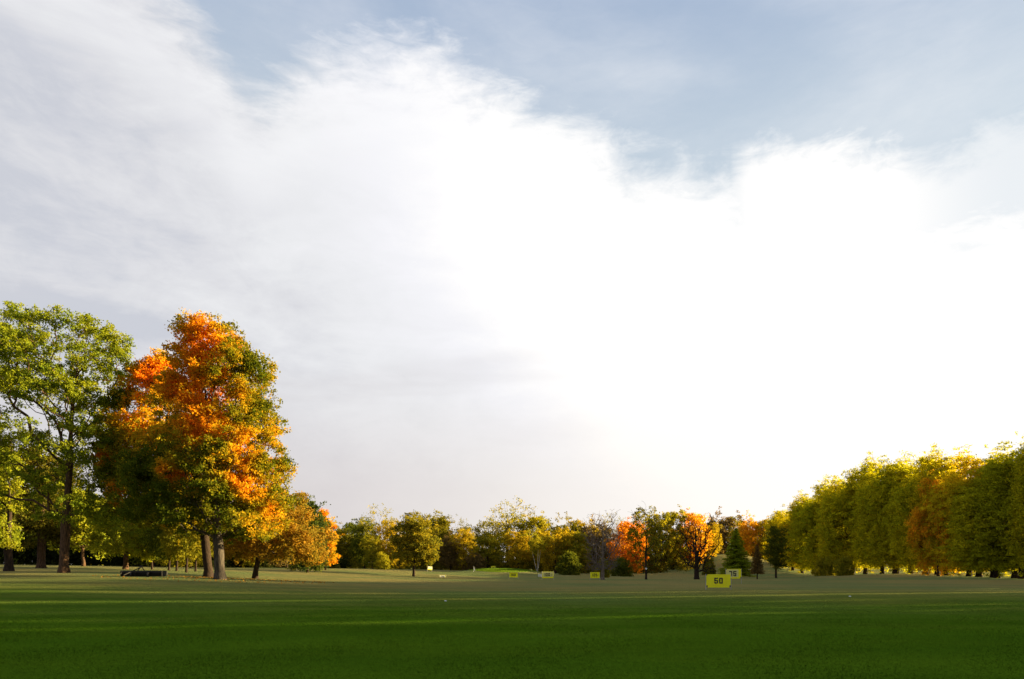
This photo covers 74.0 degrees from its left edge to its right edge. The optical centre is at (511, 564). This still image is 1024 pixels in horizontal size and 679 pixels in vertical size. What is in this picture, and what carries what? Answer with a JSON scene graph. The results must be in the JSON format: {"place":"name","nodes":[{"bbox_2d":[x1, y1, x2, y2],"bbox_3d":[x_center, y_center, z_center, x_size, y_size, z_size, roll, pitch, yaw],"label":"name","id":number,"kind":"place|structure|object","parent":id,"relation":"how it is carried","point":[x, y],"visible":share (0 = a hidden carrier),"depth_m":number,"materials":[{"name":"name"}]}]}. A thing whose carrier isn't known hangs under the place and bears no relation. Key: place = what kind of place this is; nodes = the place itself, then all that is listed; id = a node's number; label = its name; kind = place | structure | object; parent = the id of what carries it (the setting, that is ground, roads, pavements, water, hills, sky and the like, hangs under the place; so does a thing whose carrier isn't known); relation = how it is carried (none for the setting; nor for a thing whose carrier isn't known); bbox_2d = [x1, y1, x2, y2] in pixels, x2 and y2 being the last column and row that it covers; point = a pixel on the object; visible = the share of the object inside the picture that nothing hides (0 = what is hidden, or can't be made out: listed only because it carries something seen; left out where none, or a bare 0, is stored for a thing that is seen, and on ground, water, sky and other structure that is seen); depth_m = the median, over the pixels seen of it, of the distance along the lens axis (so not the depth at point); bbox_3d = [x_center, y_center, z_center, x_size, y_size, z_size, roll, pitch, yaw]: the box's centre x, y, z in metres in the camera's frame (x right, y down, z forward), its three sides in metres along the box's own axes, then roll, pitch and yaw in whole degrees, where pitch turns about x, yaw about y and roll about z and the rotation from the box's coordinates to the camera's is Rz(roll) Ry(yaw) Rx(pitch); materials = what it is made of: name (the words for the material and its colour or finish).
{"place":"outdoors","nodes":[
{"label":"outdoors","id":0,"kind":"place"},
{"bbox_2d":[0,554,1023,678],"bbox_3d":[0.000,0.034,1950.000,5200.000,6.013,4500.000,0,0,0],"label":"ground","id":1,"kind":"structure","parent":0,"point":[404,585],"depth_m":19.70,"materials":[{"name":"green plant"}]},
{"bbox_2d":[0,449,26,570],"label":"leafy tree","id":2,"kind":"object","parent":1,"relation":"on","point":[9,541],"visible":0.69,"depth_m":62.01,"materials":[{"name":"green plant"}]},
{"bbox_2d":[0,486,51,564],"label":"deciduous tree","id":3,"kind":"object","parent":1,"relation":"on","point":[35,538],"visible":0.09,"depth_m":117.09,"materials":[{"name":"green plant"}]},
{"bbox_2d":[0,442,91,567],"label":"leafy tree","id":4,"kind":"object","parent":1,"relation":"on","point":[43,529],"visible":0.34,"depth_m":78.69,"materials":[{"name":"green plant"}]},
{"bbox_2d":[0,300,136,572],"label":"shade tree","id":5,"kind":"object","parent":1,"relation":"on","point":[55,384],"visible":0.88,"depth_m":56.39,"materials":[{"name":"green plant"}]},
{"bbox_2d":[47,489,123,565],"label":"leafy tree","id":6,"kind":"object","parent":1,"relation":"on","point":[80,540],"visible":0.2,"depth_m":93.80,"materials":[{"name":"green plant"}]},
{"bbox_2d":[82,505,157,568],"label":"leafy tree","id":7,"kind":"object","parent":1,"relation":"on","point":[128,533],"visible":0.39,"depth_m":81.06,"materials":[{"name":"green plant"}]},
{"bbox_2d":[119,522,162,566],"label":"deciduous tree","id":8,"kind":"object","parent":1,"relation":"on","point":[139,561],"visible":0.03,"depth_m":119.57,"materials":[{"name":"green plant"}]},
{"bbox_2d":[120,566,167,576],"bbox_3d":[-27.103,0.504,49.615,3.100,0.812,1.770,0,0,2],"label":"ball picker","id":9,"kind":"object","parent":1,"relation":"on","point":[144,573],"visible":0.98,"depth_m":49.77,"materials":[{"name":"metal"}]},
{"bbox_2d":[79,347,231,576],"bbox_3d":[-30.874,-8.876,60.203,13.399,20.346,9.799,0,0,0],"label":"maple tree","id":10,"kind":"object","parent":1,"relation":"on","point":[123,423],"visible":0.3,"depth_m":57.95,"materials":[{"name":"orange plant"}]},
{"bbox_2d":[142,522,175,569],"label":"grove tree","id":11,"kind":"object","parent":1,"relation":"on","point":[151,551],"visible":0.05,"depth_m":80.99,"materials":[{"name":"green plant"}]},
{"bbox_2d":[145,522,200,570],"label":"grove tree","id":12,"kind":"object","parent":1,"relation":"on","point":[158,550],"visible":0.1,"depth_m":77.17,"materials":[{"name":"green plant"}]},
{"bbox_2d":[0,534,351,567],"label":"grove undergrowth","id":13,"kind":"object","parent":1,"relation":"on","point":[52,556],"visible":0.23,"depth_m":121.37,"materials":[{"name":"green plant"}]},
{"bbox_2d":[156,527,210,572],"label":"grove tree","id":14,"kind":"object","parent":1,"relation":"on","point":[189,551],"visible":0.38,"depth_m":70.93,"materials":[{"name":"green plant"}]},
{"bbox_2d":[160,552,212,567],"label":"deciduous tree","id":15,"kind":"object","parent":1,"relation":"on","point":[190,562],"visible":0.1,"depth_m":110.95,"materials":[{"name":"green plant"}]},
{"bbox_2d":[111,308,301,579],"bbox_3d":[-22.899,-8.819,51.002,13.752,20.209,11.520,0,0,0],"label":"maple tree","id":16,"kind":"object","parent":1,"relation":"on","point":[235,470],"visible":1,"depth_m":48.79,"materials":[{"name":"orange plant"}]},
{"bbox_2d":[92,574,333,583],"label":"fallen leaves","id":17,"kind":"object","parent":1,"relation":"on","point":[211,578],"visible":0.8,"depth_m":53.13,"materials":[{"name":"brown plant"}]},
{"bbox_2d":[225,544,266,567],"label":"deciduous tree","id":18,"kind":"object","parent":1,"relation":"on","point":[248,563],"visible":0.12,"depth_m":134.58,"materials":[{"name":"green plant"}]},
{"bbox_2d":[210,487,339,578],"bbox_3d":[-23.055,-2.923,66.329,12.456,8.938,9.781,0,0,0],"label":"spreading tree","id":19,"kind":"object","parent":1,"relation":"on","point":[293,538],"visible":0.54,"depth_m":64.18,"materials":[{"name":"orange plant"}]},
{"bbox_2d":[265,533,291,567],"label":"deciduous tree","id":20,"kind":"object","parent":1,"relation":"on","point":[275,564],"visible":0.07,"depth_m":138.24,"materials":[{"name":"yellow plant"}]},
{"bbox_2d":[286,495,334,572],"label":"deciduous tree","id":21,"kind":"object","parent":1,"relation":"on","point":[319,521],"visible":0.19,"depth_m":109.48,"materials":[{"name":"green plant"}]},
{"bbox_2d":[319,507,344,569],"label":"maple tree","id":22,"kind":"object","parent":1,"relation":"on","point":[333,555],"visible":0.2,"depth_m":127.21,"materials":[{"name":"orange plant"}]},
{"bbox_2d":[327,517,358,567],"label":"deciduous tree","id":23,"kind":"object","parent":1,"relation":"on","point":[342,548],"visible":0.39,"depth_m":188.93,"materials":[{"name":"green plant"}]},
{"bbox_2d":[337,518,368,567],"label":"deciduous tree","id":24,"kind":"object","parent":1,"relation":"on","point":[347,527],"visible":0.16,"depth_m":197.53,"materials":[{"name":"green plant"}]},
{"bbox_2d":[348,517,379,568],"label":"deciduous tree","id":25,"kind":"object","parent":1,"relation":"on","point":[358,551],"visible":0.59,"depth_m":183.31,"materials":[{"name":"green plant"}]},
{"bbox_2d":[361,534,384,568],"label":"deciduous tree","id":26,"kind":"object","parent":1,"relation":"on","point":[374,542],"visible":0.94,"depth_m":171.28,"materials":[{"name":"yellow plant"}]},
{"bbox_2d":[356,503,393,558],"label":"deciduous tree","id":27,"kind":"object","parent":1,"relation":"on","point":[366,523],"visible":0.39,"depth_m":179.97,"materials":[{"name":"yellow plant"}]},
{"bbox_2d":[373,551,390,569],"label":"bush","id":28,"kind":"object","parent":1,"relation":"on","point":[383,564],"visible":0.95,"depth_m":164.06,"materials":[{"name":"yellow plant"}]},
{"bbox_2d":[371,517,403,560],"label":"deciduous tree","id":29,"kind":"object","parent":1,"relation":"on","point":[385,531],"visible":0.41,"depth_m":175.16,"materials":[{"name":"yellow plant"}]},
{"bbox_2d":[384,534,409,568],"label":"deciduous tree","id":30,"kind":"object","parent":1,"relation":"on","point":[389,548],"visible":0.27,"depth_m":170.84,"materials":[{"name":"yellow plant"}]},
{"bbox_2d":[388,514,442,575],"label":"round tree","id":31,"kind":"object","parent":1,"relation":"on","point":[416,540],"visible":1,"depth_m":119.86,"materials":[{"name":"green plant"}]},
{"bbox_2d":[400,509,456,562],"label":"deciduous tree","id":32,"kind":"object","parent":1,"relation":"on","point":[413,514],"visible":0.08,"depth_m":193.17,"materials":[{"name":"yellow plant"}]},
{"bbox_2d":[422,511,461,569],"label":"deciduous tree","id":33,"kind":"object","parent":1,"relation":"on","point":[441,523],"visible":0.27,"depth_m":187.33,"materials":[{"name":"green plant"}]},
{"bbox_2d":[437,528,462,569],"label":"deciduous tree","id":34,"kind":"object","parent":1,"relation":"on","point":[450,559],"visible":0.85,"depth_m":178.11,"materials":[{"name":"green plant"}]},
{"bbox_2d":[448,526,478,568],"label":"deciduous tree","id":35,"kind":"object","parent":1,"relation":"on","point":[467,535],"visible":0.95,"depth_m":176.85,"materials":[{"name":"yellow plant"}]},
{"bbox_2d":[455,519,489,558],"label":"deciduous tree","id":36,"kind":"object","parent":1,"relation":"on","point":[477,529],"visible":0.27,"depth_m":192.99,"materials":[{"name":"green plant"}]},
{"bbox_2d":[460,552,486,569],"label":"bush","id":37,"kind":"object","parent":1,"relation":"on","point":[475,561],"visible":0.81,"depth_m":175.80,"materials":[{"name":"brown plant"}]},
{"bbox_2d":[470,534,504,567],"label":"deciduous tree","id":38,"kind":"object","parent":1,"relation":"on","point":[493,543],"visible":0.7,"depth_m":183.18,"materials":[{"name":"green plant"}]},
{"bbox_2d":[474,514,511,556],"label":"deciduous tree","id":39,"kind":"object","parent":1,"relation":"on","point":[484,533],"visible":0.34,"depth_m":192.85,"materials":[{"name":"green plant"}]},
{"bbox_2d":[470,568,538,571],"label":"putting green","id":40,"kind":"object","parent":1,"relation":"on","point":[502,570],"visible":0.99,"depth_m":159.08,"materials":[{"name":"green plant"}]},
{"bbox_2d":[482,497,531,561],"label":"deciduous tree","id":41,"kind":"object","parent":1,"relation":"on","point":[505,525],"visible":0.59,"depth_m":188.67,"materials":[{"name":"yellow plant"}]},
{"bbox_2d":[502,528,534,568],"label":"deciduous tree","id":42,"kind":"object","parent":1,"relation":"on","point":[514,539],"visible":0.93,"depth_m":180.98,"materials":[{"name":"yellow plant"}]},
{"bbox_2d":[502,503,537,556],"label":"deciduous tree","id":43,"kind":"object","parent":1,"relation":"on","point":[519,522],"visible":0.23,"depth_m":195.84,"materials":[{"name":"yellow plant"}]},
{"bbox_2d":[349,555,699,573],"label":"undergrowth","id":44,"kind":"object","parent":1,"relation":"on","point":[658,568],"visible":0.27,"depth_m":184.40,"materials":[{"name":"green plant"}]},
{"bbox_2d":[510,510,557,571],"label":"deciduous tree","id":45,"kind":"object","parent":1,"relation":"on","point":[530,525],"visible":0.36,"depth_m":187.60,"materials":[{"name":"green plant"}]},
{"bbox_2d":[522,527,554,570],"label":"birch tree","id":46,"kind":"object","parent":1,"relation":"on","point":[533,543],"visible":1,"depth_m":169.94,"materials":[{"name":"white plant"}]},
{"bbox_2d":[534,512,569,569],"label":"deciduous tree","id":47,"kind":"object","parent":1,"relation":"on","point":[554,530],"visible":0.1,"depth_m":192.11,"materials":[{"name":"yellow plant"}]},
{"bbox_2d":[532,526,577,572],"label":"deciduous tree","id":48,"kind":"object","parent":1,"relation":"on","point":[544,559],"visible":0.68,"depth_m":176.97,"materials":[{"name":"yellow plant"}]},
{"bbox_2d":[555,551,581,574],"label":"bush","id":49,"kind":"object","parent":1,"relation":"on","point":[571,561],"visible":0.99,"depth_m":163.00,"materials":[{"name":"green plant"}]},
{"bbox_2d":[555,511,586,561],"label":"deciduous tree","id":50,"kind":"object","parent":1,"relation":"on","point":[575,523],"visible":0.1,"depth_m":195.32,"materials":[{"name":"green plant"}]},
{"bbox_2d":[554,528,595,572],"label":"deciduous tree","id":51,"kind":"object","parent":1,"relation":"on","point":[580,550],"visible":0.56,"depth_m":178.09,"materials":[{"name":"green plant"}]},
{"bbox_2d":[564,518,601,558],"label":"deciduous tree","id":52,"kind":"object","parent":1,"relation":"on","point":[582,524],"visible":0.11,"depth_m":194.21,"materials":[{"name":"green plant"}]},
{"bbox_2d":[578,514,615,571],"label":"deciduous tree","id":53,"kind":"object","parent":1,"relation":"on","point":[599,533],"visible":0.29,"depth_m":190.82,"materials":[{"name":"green plant"}]},
{"bbox_2d":[580,509,626,579],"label":"bare tree","id":54,"kind":"object","parent":1,"relation":"on","point":[602,567],"visible":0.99,"depth_m":121.72,"materials":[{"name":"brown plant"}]},
{"bbox_2d":[609,557,633,576],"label":"bush","id":55,"kind":"object","parent":1,"relation":"on","point":[622,569],"visible":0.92,"depth_m":158.47,"materials":[{"name":"green plant"}]},
{"bbox_2d":[606,516,649,572],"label":"deciduous tree","id":56,"kind":"object","parent":1,"relation":"on","point":[625,526],"visible":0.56,"depth_m":174.16,"materials":[{"name":"orange plant"}]},
{"bbox_2d":[623,504,668,578],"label":"tree","id":57,"kind":"object","parent":1,"relation":"on","point":[636,517],"visible":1,"depth_m":123.49,"materials":[{"name":"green plant"}]},
{"bbox_2d":[645,509,677,572],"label":"deciduous tree","id":58,"kind":"object","parent":1,"relation":"on","point":[668,542],"visible":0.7,"depth_m":182.92,"materials":[{"name":"green plant"}]},
{"bbox_2d":[654,504,694,569],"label":"deciduous tree","id":59,"kind":"object","parent":1,"relation":"on","point":[674,515],"visible":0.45,"depth_m":185.28,"materials":[{"name":"green plant"}]},
{"bbox_2d":[670,507,715,563],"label":"deciduous tree","id":60,"kind":"object","parent":1,"relation":"on","point":[693,517],"visible":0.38,"depth_m":185.46,"materials":[{"name":"orange plant"}]},
{"bbox_2d":[676,512,722,578],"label":"deciduous tree","id":61,"kind":"object","parent":1,"relation":"on","point":[698,558],"visible":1,"depth_m":123.52,"materials":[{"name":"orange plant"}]},
{"bbox_2d":[701,556,716,574],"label":"bush","id":62,"kind":"object","parent":1,"relation":"on","point":[709,566],"visible":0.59,"depth_m":164.20,"materials":[{"name":"green plant"}]},
{"bbox_2d":[696,522,722,555],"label":"deciduous tree","id":63,"kind":"object","parent":1,"relation":"on","point":[716,536],"visible":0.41,"depth_m":189.30,"materials":[{"name":"yellow plant"}]},
{"bbox_2d":[705,574,730,589],"bbox_3d":[13.979,1.262,46.011,1.761,1.231,0.090,0,0,0],"label":"distance sign","id":64,"kind":"object","parent":1,"relation":"on","point":[717,580],"visible":0.94,"depth_m":45.99,"materials":[{"name":"yellow plastic"}]},
{"bbox_2d":[705,506,734,554],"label":"deciduous tree","id":65,"kind":"object","parent":1,"relation":"on","point":[724,533],"visible":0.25,"depth_m":226.55,"materials":[{"name":"brown plant"}]},
{"bbox_2d":[725,569,741,583],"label":"distance sign","id":66,"kind":"object","parent":1,"relation":"on","point":[736,573],"visible":0.81,"depth_m":67.98,"materials":[{"name":"yellow plastic"}]},
{"bbox_2d":[716,510,751,555],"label":"deciduous tree","id":67,"kind":"object","parent":1,"relation":"on","point":[728,519],"visible":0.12,"depth_m":229.16,"materials":[{"name":"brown plant"}]},
{"bbox_2d":[717,528,756,576],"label":"spruce tree","id":68,"kind":"object","parent":1,"relation":"on","point":[736,559],"visible":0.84,"depth_m":149.02,"materials":[{"name":"green plant"}]},
{"bbox_2d":[726,516,752,551],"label":"deciduous tree","id":69,"kind":"object","parent":1,"relation":"on","point":[730,527],"visible":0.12,"depth_m":214.71,"materials":[{"name":"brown plant"}]},
{"bbox_2d":[735,510,764,556],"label":"deciduous tree","id":70,"kind":"object","parent":1,"relation":"on","point":[747,533],"visible":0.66,"depth_m":203.45,"materials":[{"name":"orange plant"}]},
{"bbox_2d":[749,544,764,578],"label":"spruce tree","id":71,"kind":"object","parent":1,"relation":"on","point":[756,564],"visible":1,"depth_m":131.66,"materials":[{"name":"brown plant"}]},
{"bbox_2d":[750,515,770,559],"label":"deciduous tree","id":72,"kind":"object","parent":1,"relation":"on","point":[760,527],"visible":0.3,"depth_m":202.43,"materials":[{"name":"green plant"}]},
{"bbox_2d":[760,510,789,565],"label":"willow tree","id":73,"kind":"object","parent":1,"relation":"on","point":[770,520],"visible":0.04,"depth_m":184.22,"materials":[{"name":"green plant"}]},
{"bbox_2d":[758,525,793,577],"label":"pine tree","id":74,"kind":"object","parent":1,"relation":"on","point":[773,550],"visible":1,"depth_m":138.84,"materials":[{"name":"green plant"}]},
{"bbox_2d":[764,503,794,570],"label":"willow tree","id":75,"kind":"object","parent":1,"relation":"on","point":[779,524],"visible":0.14,"depth_m":177.45,"materials":[{"name":"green plant"}]},
{"bbox_2d":[780,490,812,572],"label":"willow tree","id":76,"kind":"object","parent":1,"relation":"on","point":[793,505],"visible":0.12,"depth_m":170.71,"materials":[{"name":"green plant"}]},
{"bbox_2d":[785,490,815,574],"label":"willow tree","id":77,"kind":"object","parent":1,"relation":"on","point":[793,536],"visible":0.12,"depth_m":166.89,"materials":[{"name":"green plant"}]},
{"bbox_2d":[790,492,821,569],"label":"willow tree","id":78,"kind":"object","parent":1,"relation":"on","point":[799,523],"visible":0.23,"depth_m":159.54,"materials":[{"name":"green plant"}]},
{"bbox_2d":[802,474,839,574],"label":"willow tree","id":79,"kind":"object","parent":1,"relation":"on","point":[821,489],"visible":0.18,"depth_m":156.68,"materials":[{"name":"green plant"}]},
{"bbox_2d":[811,556,836,575],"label":"bush","id":80,"kind":"object","parent":1,"relation":"on","point":[824,566],"visible":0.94,"depth_m":139.07,"materials":[{"name":"green plant"}]},
{"bbox_2d":[814,470,869,573],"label":"willow tree","id":81,"kind":"object","parent":1,"relation":"on","point":[830,506],"visible":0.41,"depth_m":144.17,"materials":[{"name":"green plant"}]},
{"bbox_2d":[812,475,872,572],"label":"willow tree","id":82,"kind":"object","parent":1,"relation":"on","point":[831,493],"visible":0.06,"depth_m":150.37,"materials":[{"name":"green plant"}]},
{"bbox_2d":[831,556,856,575],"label":"bush","id":83,"kind":"object","parent":1,"relation":"on","point":[844,565],"visible":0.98,"depth_m":133.28,"materials":[{"name":"green plant"}]},
{"bbox_2d":[832,450,888,573],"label":"willow tree","id":84,"kind":"object","parent":1,"relation":"on","point":[855,475],"visible":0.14,"depth_m":141.54,"materials":[{"name":"green plant"}]},
{"bbox_2d":[844,463,904,573],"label":"willow tree","id":85,"kind":"object","parent":1,"relation":"on","point":[867,477],"visible":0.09,"depth_m":136.46,"materials":[{"name":"green plant"}]},
{"bbox_2d":[847,459,917,573],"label":"willow tree","id":86,"kind":"object","parent":1,"relation":"on","point":[862,516],"visible":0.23,"depth_m":131.50,"materials":[{"name":"green plant"}]},
{"bbox_2d":[862,450,922,573],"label":"willow tree","id":87,"kind":"object","parent":1,"relation":"on","point":[891,467],"visible":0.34,"depth_m":127.10,"materials":[{"name":"green plant"}]},
{"bbox_2d":[871,454,935,573],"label":"willow tree","id":88,"kind":"object","parent":1,"relation":"on","point":[885,518],"visible":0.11,"depth_m":125.81,"materials":[{"name":"green plant"}]},
{"bbox_2d":[878,457,939,573],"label":"willow tree","id":89,"kind":"object","parent":1,"relation":"on","point":[898,501],"visible":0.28,"depth_m":119.15,"materials":[{"name":"green plant"}]},
{"bbox_2d":[901,469,959,575],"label":"maple tree","id":90,"kind":"object","parent":1,"relation":"on","point":[917,513],"visible":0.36,"depth_m":112.88,"materials":[{"name":"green plant"}]},
{"bbox_2d":[904,443,957,574],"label":"willow tree","id":91,"kind":"object","parent":1,"relation":"on","point":[938,466],"visible":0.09,"depth_m":116.33,"materials":[{"name":"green plant"}]},
{"bbox_2d":[899,471,964,574],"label":"willow tree","id":92,"kind":"object","parent":1,"relation":"on","point":[926,555],"visible":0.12,"depth_m":113.96,"materials":[{"name":"green plant"}]},
{"bbox_2d":[919,457,982,575],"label":"willow tree","id":93,"kind":"object","parent":1,"relation":"on","point":[935,499],"visible":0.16,"depth_m":109.81,"materials":[{"name":"green plant"}]},
{"bbox_2d":[936,444,1008,576],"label":"willow tree","id":94,"kind":"object","parent":1,"relation":"on","point":[959,478],"visible":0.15,"depth_m":106.32,"materials":[{"name":"green plant"}]},
{"bbox_2d":[934,469,1012,577],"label":"willow tree","id":95,"kind":"object","parent":1,"relation":"on","point":[965,552],"visible":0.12,"depth_m":103.58,"materials":[{"name":"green plant"}]},
{"bbox_2d":[938,464,1018,577],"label":"willow tree","id":96,"kind":"object","parent":1,"relation":"on","point":[965,519],"visible":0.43,"depth_m":101.51,"materials":[{"name":"green plant"}]},
{"bbox_2d":[958,440,1023,578],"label":"willow tree","id":97,"kind":"object","parent":1,"relation":"on","point":[995,479],"visible":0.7,"depth_m":98.49,"materials":[{"name":"green plant"}]},
{"bbox_2d":[965,437,1023,577],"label":"willow tree","id":98,"kind":"object","parent":1,"relation":"on","point":[1015,572],"visible":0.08,"depth_m":99.81,"materials":[{"name":"green plant"}]},
{"bbox_2d":[996,431,1023,576],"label":"willow tree","id":99,"kind":"object","parent":1,"relation":"on","point":[1019,529],"visible":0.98,"depth_m":94.33,"materials":[{"name":"green plant"}]},
{"bbox_2d":[0,0,1023,562],"label":"sky","id":100,"kind":"structure","parent":0,"point":[580,258],"materials":[{"name":"white"}]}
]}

